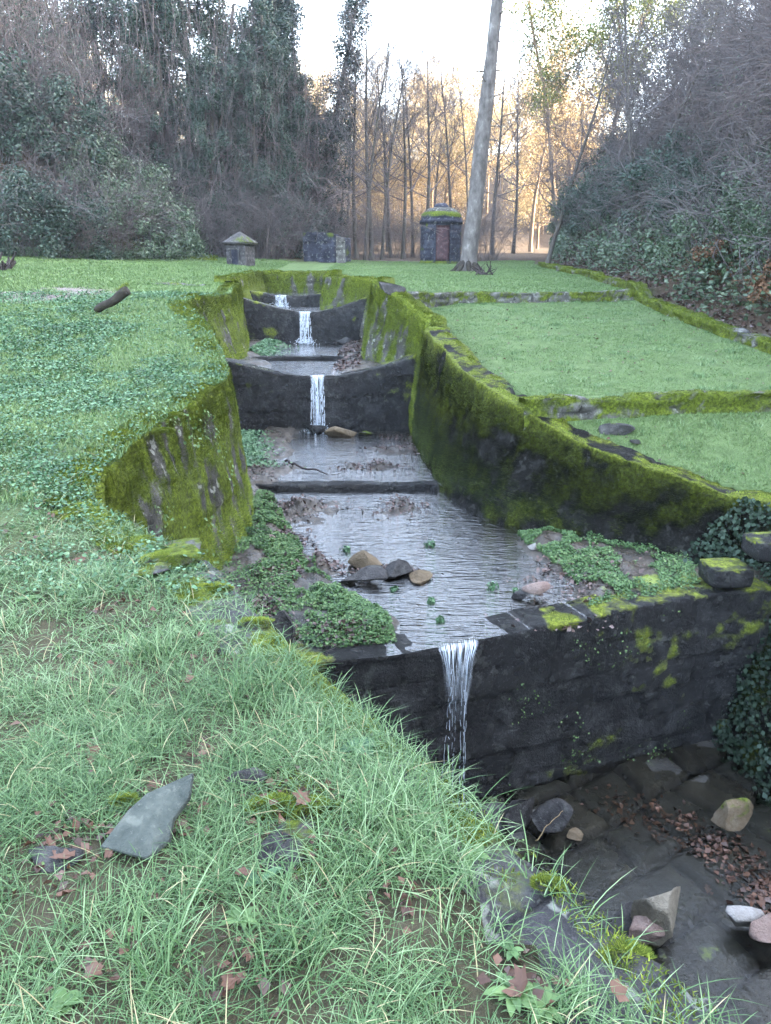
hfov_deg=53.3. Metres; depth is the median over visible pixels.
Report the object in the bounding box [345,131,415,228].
autumn tree
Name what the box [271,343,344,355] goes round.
water
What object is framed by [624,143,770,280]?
leafy shrub
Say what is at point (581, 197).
leafy shrub
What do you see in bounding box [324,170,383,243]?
bare shrub
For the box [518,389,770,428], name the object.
terrace wall
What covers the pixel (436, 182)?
bare tree
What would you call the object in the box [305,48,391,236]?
bare tree
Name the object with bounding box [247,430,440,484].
water
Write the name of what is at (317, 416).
waterfall
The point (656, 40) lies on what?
bare thicket
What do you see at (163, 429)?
moss cushion
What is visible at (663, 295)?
leaf litter
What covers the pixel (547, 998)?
leafy plant
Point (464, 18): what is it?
sky
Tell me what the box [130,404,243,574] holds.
ivy
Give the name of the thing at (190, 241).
leafy shrub
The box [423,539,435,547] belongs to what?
water plant
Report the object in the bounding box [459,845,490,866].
leafy plant
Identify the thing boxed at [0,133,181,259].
leafy shrub
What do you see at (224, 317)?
channel wall
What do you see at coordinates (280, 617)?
rock
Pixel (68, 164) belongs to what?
bare undergrowth
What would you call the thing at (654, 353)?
lawn grass
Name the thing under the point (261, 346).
creeping plants
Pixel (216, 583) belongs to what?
moss cushion
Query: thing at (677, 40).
bare thicket
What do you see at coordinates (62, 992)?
leafy plant
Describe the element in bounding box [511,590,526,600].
rock
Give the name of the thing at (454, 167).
autumn tree
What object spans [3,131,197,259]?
leafy shrub
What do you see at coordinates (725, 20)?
bare tree
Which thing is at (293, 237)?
bare shrub
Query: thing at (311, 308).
water
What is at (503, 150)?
autumn tree
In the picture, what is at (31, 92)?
leafy shrub
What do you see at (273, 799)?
dead leaf
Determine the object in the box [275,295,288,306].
waterfall
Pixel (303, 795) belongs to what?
dead leaf
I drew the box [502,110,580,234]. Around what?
autumn tree
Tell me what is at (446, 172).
autumn tree
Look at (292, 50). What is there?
ivy clad tree
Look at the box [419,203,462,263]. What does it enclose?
stone tower
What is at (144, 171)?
leafy shrub
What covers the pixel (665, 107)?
bare thicket
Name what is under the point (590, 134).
autumn tree
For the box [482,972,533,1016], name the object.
leafy plant
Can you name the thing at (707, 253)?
bracken
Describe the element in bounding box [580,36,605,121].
autumn tree
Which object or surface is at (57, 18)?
vine thicket
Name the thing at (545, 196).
autumn tree
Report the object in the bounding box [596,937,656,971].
moss cushion
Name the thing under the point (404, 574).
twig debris
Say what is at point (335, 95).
autumn tree
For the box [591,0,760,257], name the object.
bare tree
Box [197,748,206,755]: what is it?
dead leaf
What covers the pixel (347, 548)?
water plant
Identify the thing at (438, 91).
autumn tree
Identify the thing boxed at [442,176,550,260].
bare shrub
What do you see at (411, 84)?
autumn tree
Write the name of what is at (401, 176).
autumn tree
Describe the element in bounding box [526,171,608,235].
leafy shrub
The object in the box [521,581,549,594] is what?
rock
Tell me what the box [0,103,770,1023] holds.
ground
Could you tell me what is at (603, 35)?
skyline tree
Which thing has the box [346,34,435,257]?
bare tree
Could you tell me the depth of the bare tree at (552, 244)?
31.00 m
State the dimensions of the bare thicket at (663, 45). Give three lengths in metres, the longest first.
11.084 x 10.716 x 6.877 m
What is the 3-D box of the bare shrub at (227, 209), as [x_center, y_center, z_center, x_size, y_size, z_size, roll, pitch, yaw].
[-8.119,-14.159,33.116,10.381,6.440,10.035,5,18,15]
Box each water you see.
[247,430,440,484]
[259,361,415,375]
[266,292,319,295]
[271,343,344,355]
[274,492,697,655]
[281,307,320,311]
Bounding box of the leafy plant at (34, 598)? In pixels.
[12,594,44,603]
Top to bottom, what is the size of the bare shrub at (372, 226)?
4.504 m
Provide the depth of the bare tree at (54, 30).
29.12 m
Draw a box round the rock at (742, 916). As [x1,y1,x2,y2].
[725,905,764,926]
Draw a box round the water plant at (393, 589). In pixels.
[390,585,398,591]
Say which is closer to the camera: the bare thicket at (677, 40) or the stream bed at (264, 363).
the stream bed at (264, 363)
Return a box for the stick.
[535,811,561,840]
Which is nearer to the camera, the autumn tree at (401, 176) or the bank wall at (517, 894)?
the bank wall at (517, 894)
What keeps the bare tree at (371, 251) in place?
on the ground at (474, 991)
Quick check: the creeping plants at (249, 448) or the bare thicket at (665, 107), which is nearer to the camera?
the creeping plants at (249, 448)
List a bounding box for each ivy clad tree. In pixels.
[0,0,52,93]
[3,0,108,104]
[49,0,144,135]
[91,0,215,203]
[111,0,182,160]
[111,0,245,231]
[166,34,269,254]
[180,0,280,231]
[201,41,307,257]
[211,0,336,258]
[228,0,313,253]
[239,0,339,245]
[243,1,331,257]
[265,55,348,255]
[292,0,390,237]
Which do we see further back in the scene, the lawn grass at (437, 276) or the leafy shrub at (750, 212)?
the lawn grass at (437, 276)
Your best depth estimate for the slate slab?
2.26 m
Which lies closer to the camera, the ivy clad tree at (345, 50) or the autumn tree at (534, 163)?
the ivy clad tree at (345, 50)
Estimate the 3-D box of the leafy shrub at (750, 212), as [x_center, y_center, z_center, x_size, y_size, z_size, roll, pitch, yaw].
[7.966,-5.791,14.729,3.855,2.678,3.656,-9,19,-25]
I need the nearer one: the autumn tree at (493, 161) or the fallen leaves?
the fallen leaves
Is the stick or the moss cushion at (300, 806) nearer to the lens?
the moss cushion at (300, 806)
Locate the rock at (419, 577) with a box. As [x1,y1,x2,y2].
[409,570,432,584]
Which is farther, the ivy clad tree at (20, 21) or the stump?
the ivy clad tree at (20, 21)
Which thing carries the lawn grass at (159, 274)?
on the ground at (474, 991)
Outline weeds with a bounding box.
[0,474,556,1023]
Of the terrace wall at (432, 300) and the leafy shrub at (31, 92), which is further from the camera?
the leafy shrub at (31, 92)
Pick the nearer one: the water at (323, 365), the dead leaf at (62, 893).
the dead leaf at (62, 893)
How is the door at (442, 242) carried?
in the stone tower
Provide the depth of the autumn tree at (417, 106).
74.38 m
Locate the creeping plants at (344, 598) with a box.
[221,489,397,647]
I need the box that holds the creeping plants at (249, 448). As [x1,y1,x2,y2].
[241,428,305,468]
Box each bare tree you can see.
[15,0,141,189]
[143,0,253,177]
[293,13,443,258]
[296,18,445,260]
[302,68,380,232]
[305,0,451,259]
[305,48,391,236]
[313,86,358,208]
[331,45,440,259]
[336,47,442,250]
[345,30,466,258]
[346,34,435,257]
[359,36,463,256]
[374,19,492,209]
[390,43,508,206]
[407,76,465,204]
[415,62,522,204]
[431,23,575,254]
[447,53,575,253]
[510,3,657,262]
[578,0,720,230]
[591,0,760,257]
[630,0,733,136]
[682,3,770,178]
[697,0,764,76]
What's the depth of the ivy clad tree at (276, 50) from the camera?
34.97 m
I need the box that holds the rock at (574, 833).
[567,827,582,840]
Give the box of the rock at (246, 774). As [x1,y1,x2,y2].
[226,767,267,786]
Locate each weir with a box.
[225,354,418,444]
[243,297,366,344]
[250,291,320,308]
[292,577,770,802]
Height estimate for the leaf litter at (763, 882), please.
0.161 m
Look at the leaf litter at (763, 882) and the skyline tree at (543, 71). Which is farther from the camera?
the skyline tree at (543, 71)
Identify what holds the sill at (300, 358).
on the stream bed at (264, 363)
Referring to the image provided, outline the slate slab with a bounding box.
[100,773,193,859]
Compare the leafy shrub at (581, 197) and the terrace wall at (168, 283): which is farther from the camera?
the leafy shrub at (581, 197)
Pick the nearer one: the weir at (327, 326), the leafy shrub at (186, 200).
the weir at (327, 326)
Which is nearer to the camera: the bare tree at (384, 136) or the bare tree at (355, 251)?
the bare tree at (355, 251)
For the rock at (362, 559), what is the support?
on the stream bed at (252, 554)
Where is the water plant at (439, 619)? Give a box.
[435,615,445,623]
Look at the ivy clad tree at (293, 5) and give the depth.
37.07 m
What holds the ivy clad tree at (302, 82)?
on the ground at (474, 991)
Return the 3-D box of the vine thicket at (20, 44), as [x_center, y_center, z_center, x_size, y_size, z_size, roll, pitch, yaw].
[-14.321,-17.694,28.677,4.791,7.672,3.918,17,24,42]
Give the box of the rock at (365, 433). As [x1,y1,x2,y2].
[358,431,375,435]
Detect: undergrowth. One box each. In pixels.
[0,87,225,256]
[0,87,227,246]
[0,233,218,259]
[519,3,770,301]
[548,48,770,325]
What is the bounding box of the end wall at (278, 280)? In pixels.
[259,269,327,293]
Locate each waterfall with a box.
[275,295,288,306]
[295,311,319,344]
[304,375,327,434]
[441,638,475,810]
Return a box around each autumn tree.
[297,42,325,85]
[300,64,351,201]
[301,32,337,111]
[306,52,364,207]
[334,102,394,223]
[343,99,420,249]
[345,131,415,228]
[350,112,438,226]
[359,42,387,102]
[362,118,454,245]
[364,115,422,222]
[386,65,443,169]
[390,58,468,226]
[390,94,496,223]
[390,163,433,247]
[392,41,462,206]
[400,114,490,218]
[409,44,458,104]
[416,135,492,206]
[417,46,521,203]
[422,98,493,208]
[431,73,476,193]
[447,51,508,195]
[463,53,520,175]
[467,104,513,167]
[469,65,532,213]
[486,100,521,192]
[489,108,569,248]
[500,130,532,220]
[501,65,536,141]
[501,99,601,236]
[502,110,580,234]
[511,79,536,152]
[516,111,565,230]
[520,81,603,195]
[521,56,576,118]
[555,101,619,188]
[565,96,605,185]
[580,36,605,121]
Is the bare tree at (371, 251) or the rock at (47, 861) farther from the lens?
the bare tree at (371, 251)
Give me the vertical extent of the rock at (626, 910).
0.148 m
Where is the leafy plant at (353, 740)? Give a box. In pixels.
[340,737,375,759]
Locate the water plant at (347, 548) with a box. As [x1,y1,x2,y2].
[339,545,350,552]
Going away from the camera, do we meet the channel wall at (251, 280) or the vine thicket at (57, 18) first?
the channel wall at (251, 280)
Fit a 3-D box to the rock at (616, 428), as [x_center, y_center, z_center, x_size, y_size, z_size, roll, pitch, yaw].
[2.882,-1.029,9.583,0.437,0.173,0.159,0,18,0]
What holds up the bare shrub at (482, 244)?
on the ground at (474, 991)
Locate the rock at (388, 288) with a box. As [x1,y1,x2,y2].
[379,282,405,294]
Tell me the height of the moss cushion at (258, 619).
0.023 m
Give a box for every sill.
[253,355,343,362]
[255,481,436,494]
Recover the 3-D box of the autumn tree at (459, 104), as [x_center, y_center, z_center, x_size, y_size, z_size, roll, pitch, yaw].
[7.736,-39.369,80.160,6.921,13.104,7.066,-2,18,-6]
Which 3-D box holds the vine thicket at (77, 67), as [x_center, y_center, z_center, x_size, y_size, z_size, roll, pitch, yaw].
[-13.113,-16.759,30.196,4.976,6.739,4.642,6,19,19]
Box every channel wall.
[39,301,254,569]
[169,281,249,359]
[214,270,265,334]
[319,269,376,338]
[361,276,447,432]
[412,328,770,797]
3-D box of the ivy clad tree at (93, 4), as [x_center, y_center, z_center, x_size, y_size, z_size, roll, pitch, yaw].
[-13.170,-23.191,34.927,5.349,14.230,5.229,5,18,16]
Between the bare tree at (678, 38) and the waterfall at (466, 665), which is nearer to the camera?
the waterfall at (466, 665)
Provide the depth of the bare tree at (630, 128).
24.42 m
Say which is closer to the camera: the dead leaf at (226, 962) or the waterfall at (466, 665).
the dead leaf at (226, 962)
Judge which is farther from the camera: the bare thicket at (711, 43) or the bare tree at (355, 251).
the bare tree at (355, 251)
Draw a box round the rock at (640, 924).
[629,915,664,945]
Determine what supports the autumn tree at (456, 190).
on the ground at (474, 991)
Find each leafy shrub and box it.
[0,0,161,188]
[0,9,99,168]
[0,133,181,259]
[0,138,111,258]
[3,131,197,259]
[24,94,209,228]
[80,145,229,260]
[133,170,249,252]
[506,103,661,236]
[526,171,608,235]
[531,154,603,217]
[556,77,665,176]
[580,101,699,227]
[585,74,768,227]
[623,106,770,237]
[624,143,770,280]
[674,53,744,121]
[697,158,770,266]
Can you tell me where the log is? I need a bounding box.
[94,280,130,312]
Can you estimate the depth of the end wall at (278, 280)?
26.91 m
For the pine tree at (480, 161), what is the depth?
28.11 m
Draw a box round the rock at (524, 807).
[502,796,534,832]
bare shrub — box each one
[95,99,311,256]
[96,1,455,261]
[172,159,320,257]
[190,164,310,256]
[194,151,348,258]
[201,173,345,258]
[312,210,381,257]
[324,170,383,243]
[334,191,410,255]
[344,178,423,257]
[376,195,444,257]
[387,175,532,256]
[395,197,502,251]
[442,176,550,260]
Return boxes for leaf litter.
[0,457,402,960]
[10,547,573,1016]
[229,434,656,646]
[332,339,362,371]
[558,195,770,334]
[580,784,770,946]
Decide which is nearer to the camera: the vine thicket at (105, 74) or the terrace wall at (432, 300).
the terrace wall at (432, 300)
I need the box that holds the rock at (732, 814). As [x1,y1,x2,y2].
[711,798,753,830]
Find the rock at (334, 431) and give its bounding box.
[324,426,356,437]
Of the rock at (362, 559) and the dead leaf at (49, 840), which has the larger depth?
the rock at (362, 559)
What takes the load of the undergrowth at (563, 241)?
on the ground at (474, 991)
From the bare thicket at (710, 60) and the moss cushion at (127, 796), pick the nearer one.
the moss cushion at (127, 796)
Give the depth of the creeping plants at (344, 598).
7.39 m
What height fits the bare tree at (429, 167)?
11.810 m
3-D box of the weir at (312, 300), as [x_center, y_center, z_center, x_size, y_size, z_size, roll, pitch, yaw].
[-2.946,-6.196,23.364,2.708,1.108,0.431,0,18,0]
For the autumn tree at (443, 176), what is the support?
on the ground at (474, 991)
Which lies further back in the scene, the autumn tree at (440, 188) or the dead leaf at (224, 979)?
the autumn tree at (440, 188)
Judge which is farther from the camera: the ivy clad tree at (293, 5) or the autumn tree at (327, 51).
the autumn tree at (327, 51)
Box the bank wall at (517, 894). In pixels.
[51,498,734,1023]
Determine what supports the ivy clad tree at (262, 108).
on the ground at (474, 991)
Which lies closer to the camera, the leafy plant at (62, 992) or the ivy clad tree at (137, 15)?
the leafy plant at (62, 992)
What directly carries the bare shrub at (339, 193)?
on the ground at (474, 991)
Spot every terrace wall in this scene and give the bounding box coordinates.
[152,282,208,285]
[408,288,634,307]
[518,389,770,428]
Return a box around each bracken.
[685,234,760,284]
[731,259,770,308]
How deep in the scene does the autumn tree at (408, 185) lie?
64.51 m
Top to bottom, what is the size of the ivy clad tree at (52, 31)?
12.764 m
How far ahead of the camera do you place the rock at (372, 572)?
7.84 m
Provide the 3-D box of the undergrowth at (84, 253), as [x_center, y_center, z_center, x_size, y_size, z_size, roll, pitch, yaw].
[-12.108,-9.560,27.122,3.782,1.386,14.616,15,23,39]
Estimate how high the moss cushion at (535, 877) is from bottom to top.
0.012 m
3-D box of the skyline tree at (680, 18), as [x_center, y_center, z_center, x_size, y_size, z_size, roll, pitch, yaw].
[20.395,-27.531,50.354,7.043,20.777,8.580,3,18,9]
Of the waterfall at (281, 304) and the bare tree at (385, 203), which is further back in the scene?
the bare tree at (385, 203)
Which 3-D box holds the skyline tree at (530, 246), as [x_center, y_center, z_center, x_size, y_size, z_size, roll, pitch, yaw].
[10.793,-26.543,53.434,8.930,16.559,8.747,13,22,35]
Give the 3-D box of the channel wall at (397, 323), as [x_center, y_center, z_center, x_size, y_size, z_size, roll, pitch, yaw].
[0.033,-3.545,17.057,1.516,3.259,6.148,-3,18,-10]
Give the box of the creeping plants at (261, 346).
[248,338,294,355]
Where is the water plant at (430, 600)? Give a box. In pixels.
[427,597,435,604]
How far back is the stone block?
14.06 m
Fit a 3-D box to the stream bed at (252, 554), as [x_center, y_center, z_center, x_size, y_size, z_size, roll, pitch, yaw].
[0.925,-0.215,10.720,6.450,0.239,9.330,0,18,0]
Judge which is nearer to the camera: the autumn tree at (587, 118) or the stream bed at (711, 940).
the stream bed at (711, 940)
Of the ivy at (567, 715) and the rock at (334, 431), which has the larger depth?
the rock at (334, 431)
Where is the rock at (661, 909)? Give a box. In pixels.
[630,886,680,949]
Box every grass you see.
[0,252,295,290]
[0,279,234,503]
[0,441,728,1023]
[326,260,621,291]
[406,290,770,491]
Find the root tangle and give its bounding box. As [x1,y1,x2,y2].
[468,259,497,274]
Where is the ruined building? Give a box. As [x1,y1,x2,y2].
[303,232,350,262]
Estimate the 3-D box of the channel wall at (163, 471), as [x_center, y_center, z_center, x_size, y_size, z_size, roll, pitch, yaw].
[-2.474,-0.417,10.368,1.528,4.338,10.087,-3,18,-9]
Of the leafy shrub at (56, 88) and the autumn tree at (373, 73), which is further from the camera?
the autumn tree at (373, 73)
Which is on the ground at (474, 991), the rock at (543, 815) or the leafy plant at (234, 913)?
the leafy plant at (234, 913)
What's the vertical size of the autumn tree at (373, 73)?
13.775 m
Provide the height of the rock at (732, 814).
0.238 m
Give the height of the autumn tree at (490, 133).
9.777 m
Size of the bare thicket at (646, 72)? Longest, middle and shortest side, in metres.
10.178 x 8.876 x 6.126 m
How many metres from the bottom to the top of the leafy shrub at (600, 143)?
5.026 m
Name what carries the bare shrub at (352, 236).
on the ground at (474, 991)
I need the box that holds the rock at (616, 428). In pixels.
[598,423,634,434]
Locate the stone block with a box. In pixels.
[427,326,449,331]
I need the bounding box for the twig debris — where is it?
[239,438,651,651]
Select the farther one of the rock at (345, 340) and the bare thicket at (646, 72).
the bare thicket at (646, 72)
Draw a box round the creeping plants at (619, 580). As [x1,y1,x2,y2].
[517,526,705,605]
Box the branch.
[285,459,327,474]
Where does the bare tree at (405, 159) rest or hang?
on the ground at (474, 991)
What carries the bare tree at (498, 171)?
on the ground at (474, 991)
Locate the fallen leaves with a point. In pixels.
(589, 361)
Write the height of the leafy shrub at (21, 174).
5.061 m
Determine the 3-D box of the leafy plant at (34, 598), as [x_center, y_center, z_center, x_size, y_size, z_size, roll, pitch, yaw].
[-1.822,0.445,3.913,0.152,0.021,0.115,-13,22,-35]
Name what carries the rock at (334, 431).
on the stream bed at (252, 554)
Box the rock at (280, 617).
[269,610,295,644]
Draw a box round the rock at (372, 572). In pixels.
[340,565,387,581]
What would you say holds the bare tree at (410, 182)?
on the ground at (474, 991)
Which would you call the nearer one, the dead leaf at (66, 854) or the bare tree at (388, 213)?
the dead leaf at (66, 854)
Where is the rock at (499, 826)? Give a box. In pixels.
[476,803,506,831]
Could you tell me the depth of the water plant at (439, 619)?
7.04 m
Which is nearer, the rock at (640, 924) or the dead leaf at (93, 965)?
the dead leaf at (93, 965)
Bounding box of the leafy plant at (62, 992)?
[48,987,84,1018]
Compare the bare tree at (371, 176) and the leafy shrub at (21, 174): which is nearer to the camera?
the leafy shrub at (21, 174)
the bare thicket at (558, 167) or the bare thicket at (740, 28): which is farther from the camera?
the bare thicket at (558, 167)
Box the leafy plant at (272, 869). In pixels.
[233,866,283,889]
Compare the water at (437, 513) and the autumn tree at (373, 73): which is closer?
the water at (437, 513)
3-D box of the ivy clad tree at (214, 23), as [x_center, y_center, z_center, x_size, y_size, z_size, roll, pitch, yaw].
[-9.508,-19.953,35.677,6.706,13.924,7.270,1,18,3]
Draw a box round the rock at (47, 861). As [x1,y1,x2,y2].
[28,845,84,873]
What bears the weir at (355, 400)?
on the ground at (474, 991)
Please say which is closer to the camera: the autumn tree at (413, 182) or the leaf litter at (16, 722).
the leaf litter at (16, 722)
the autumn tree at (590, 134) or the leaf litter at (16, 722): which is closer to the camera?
the leaf litter at (16, 722)
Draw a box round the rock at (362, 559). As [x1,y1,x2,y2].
[348,550,382,569]
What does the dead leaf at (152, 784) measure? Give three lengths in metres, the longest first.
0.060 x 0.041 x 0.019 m
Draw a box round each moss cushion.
[108,791,140,806]
[138,549,202,567]
[152,427,177,432]
[163,411,183,417]
[197,581,233,592]
[237,616,274,627]
[241,791,294,817]
[284,793,349,823]
[367,741,398,757]
[528,870,564,891]
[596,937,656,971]
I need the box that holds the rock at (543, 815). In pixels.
[530,798,572,832]
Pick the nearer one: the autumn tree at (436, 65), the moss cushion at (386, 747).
the moss cushion at (386, 747)
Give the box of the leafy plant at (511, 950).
[500,939,523,960]
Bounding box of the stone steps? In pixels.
[698,532,770,588]
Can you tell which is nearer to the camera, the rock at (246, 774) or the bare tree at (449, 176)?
the rock at (246, 774)
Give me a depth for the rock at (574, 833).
6.66 m
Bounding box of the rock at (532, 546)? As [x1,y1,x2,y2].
[528,543,536,549]
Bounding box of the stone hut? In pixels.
[222,231,257,265]
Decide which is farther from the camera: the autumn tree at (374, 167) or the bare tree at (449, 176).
the autumn tree at (374, 167)
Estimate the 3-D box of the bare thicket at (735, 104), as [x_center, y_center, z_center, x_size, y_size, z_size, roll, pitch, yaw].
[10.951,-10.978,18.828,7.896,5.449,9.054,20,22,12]
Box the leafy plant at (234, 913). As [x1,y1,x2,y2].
[219,904,258,930]
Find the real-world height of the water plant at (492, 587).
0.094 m
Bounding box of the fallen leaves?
[437,302,768,477]
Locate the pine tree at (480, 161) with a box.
[450,0,510,271]
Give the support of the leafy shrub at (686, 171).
on the ground at (474, 991)
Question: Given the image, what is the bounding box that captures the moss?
[99,507,715,1023]
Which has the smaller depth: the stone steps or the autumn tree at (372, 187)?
the stone steps
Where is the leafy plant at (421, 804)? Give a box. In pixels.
[416,803,441,820]
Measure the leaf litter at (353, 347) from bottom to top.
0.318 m
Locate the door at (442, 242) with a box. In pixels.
[436,225,449,260]
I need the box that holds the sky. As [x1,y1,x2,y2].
[4,0,753,154]
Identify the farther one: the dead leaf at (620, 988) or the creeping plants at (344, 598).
the creeping plants at (344, 598)
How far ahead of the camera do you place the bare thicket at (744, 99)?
15.41 m
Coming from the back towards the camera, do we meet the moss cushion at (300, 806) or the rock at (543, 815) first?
the rock at (543, 815)
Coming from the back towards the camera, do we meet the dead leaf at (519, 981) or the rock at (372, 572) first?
the rock at (372, 572)
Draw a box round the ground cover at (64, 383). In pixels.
[0,288,240,598]
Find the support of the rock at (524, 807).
on the stream bed at (711, 940)
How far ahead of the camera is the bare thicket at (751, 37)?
17.73 m
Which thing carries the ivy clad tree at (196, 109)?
on the ground at (474, 991)
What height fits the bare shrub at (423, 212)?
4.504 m
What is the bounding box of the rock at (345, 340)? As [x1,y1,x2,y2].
[337,337,350,344]
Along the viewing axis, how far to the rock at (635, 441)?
9.34 m
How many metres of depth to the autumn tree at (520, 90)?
93.70 m
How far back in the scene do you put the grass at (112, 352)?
9.73 m
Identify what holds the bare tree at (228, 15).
on the ground at (474, 991)
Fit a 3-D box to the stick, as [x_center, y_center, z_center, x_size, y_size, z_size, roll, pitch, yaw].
[1.391,2.662,6.504,0.281,0.207,0.024,-9,20,-26]
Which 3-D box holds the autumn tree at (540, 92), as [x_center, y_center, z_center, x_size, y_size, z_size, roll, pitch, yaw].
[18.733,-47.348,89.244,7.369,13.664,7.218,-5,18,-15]
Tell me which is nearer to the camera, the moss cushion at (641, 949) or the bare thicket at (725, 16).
the moss cushion at (641, 949)
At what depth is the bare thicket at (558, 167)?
42.21 m
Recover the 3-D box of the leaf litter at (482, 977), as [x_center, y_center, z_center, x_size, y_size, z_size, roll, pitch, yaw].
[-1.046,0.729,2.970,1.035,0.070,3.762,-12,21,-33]
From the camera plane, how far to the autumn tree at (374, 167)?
58.46 m
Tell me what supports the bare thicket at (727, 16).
on the ground at (474, 991)
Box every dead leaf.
[44,835,55,845]
[49,849,74,858]
[54,887,76,896]
[75,556,85,564]
[81,957,103,977]
[87,745,100,756]
[149,777,159,787]
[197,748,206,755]
[217,960,230,967]
[221,967,239,986]
[235,867,249,875]
[269,798,277,804]
[292,789,310,804]
[509,964,527,996]
[610,978,629,1001]
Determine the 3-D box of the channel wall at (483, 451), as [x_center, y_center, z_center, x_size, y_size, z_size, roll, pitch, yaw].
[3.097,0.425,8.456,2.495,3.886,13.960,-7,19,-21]
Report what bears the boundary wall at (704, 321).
on the ground at (474, 991)
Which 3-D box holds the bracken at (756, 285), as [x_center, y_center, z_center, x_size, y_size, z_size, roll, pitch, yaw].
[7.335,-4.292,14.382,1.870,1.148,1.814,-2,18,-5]
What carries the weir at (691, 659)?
on the ground at (474, 991)
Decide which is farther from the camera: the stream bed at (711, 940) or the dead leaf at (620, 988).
the stream bed at (711, 940)
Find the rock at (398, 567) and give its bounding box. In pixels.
[379,559,413,580]
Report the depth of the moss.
2.04 m
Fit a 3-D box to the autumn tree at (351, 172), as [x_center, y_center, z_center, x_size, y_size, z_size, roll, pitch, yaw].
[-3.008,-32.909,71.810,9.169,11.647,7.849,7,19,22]
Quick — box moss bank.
[179,240,217,260]
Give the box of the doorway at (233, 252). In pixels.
[231,250,237,264]
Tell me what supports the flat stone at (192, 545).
on the bank wall at (517, 894)
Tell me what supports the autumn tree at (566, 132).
on the ground at (474, 991)
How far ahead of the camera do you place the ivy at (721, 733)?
7.82 m
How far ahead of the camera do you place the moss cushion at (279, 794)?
2.40 m
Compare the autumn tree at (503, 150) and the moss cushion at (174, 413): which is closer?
the moss cushion at (174, 413)
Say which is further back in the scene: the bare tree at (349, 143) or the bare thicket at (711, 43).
the bare tree at (349, 143)
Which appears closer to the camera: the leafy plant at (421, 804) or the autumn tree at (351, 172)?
the leafy plant at (421, 804)
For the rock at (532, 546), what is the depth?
8.73 m
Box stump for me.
[0,251,16,270]
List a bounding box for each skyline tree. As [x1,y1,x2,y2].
[482,0,614,220]
[488,3,603,251]
[504,0,628,211]
[558,0,691,139]
[574,0,690,146]
[650,0,741,99]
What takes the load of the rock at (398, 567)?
in the water at (437, 513)
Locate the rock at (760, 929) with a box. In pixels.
[748,912,770,942]
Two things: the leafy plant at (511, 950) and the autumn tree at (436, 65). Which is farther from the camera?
the autumn tree at (436, 65)
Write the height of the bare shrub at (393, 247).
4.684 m
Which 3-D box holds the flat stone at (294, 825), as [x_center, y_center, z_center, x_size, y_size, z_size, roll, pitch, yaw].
[-0.278,0.981,2.251,0.160,0.054,0.247,10,20,29]
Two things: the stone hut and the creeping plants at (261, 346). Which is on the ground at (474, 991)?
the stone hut
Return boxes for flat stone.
[130,537,201,577]
[257,815,316,873]
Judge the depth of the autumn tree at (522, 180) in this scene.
72.41 m
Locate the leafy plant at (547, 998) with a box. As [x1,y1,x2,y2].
[521,982,563,1023]
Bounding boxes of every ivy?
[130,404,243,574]
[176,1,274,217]
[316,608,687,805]
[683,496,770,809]
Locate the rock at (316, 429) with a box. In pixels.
[303,424,325,434]
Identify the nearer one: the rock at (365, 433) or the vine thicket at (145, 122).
the rock at (365, 433)
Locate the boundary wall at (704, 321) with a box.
[538,262,770,354]
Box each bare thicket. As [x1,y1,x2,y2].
[494,4,669,232]
[507,88,625,199]
[524,0,767,184]
[554,2,742,127]
[563,0,757,98]
[569,1,769,161]
[594,0,770,143]
[606,0,770,163]
[608,0,770,128]
[617,0,770,143]
[625,2,770,169]
[636,0,747,76]
[665,0,770,163]
[667,0,767,64]
[667,0,770,199]
[669,0,770,45]
[678,0,770,162]
[682,0,770,76]
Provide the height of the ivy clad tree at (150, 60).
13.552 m
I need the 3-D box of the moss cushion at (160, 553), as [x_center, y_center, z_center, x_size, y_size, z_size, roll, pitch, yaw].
[-1.206,0.252,4.329,0.375,0.026,0.313,0,18,0]
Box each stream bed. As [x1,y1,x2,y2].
[219,426,770,647]
[239,339,380,374]
[288,294,319,311]
[457,739,770,1023]
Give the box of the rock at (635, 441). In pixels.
[630,439,640,443]
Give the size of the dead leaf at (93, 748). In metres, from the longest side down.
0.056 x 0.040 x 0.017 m
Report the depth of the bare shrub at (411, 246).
42.43 m
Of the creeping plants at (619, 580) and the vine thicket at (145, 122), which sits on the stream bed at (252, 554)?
the creeping plants at (619, 580)
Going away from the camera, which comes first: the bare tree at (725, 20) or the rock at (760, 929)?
the rock at (760, 929)
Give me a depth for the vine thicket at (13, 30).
31.46 m
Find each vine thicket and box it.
[0,0,42,99]
[0,0,64,153]
[0,0,106,121]
[1,0,121,174]
[3,0,174,175]
[85,32,187,192]
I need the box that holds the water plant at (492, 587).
[485,581,498,591]
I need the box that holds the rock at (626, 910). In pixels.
[609,901,632,939]

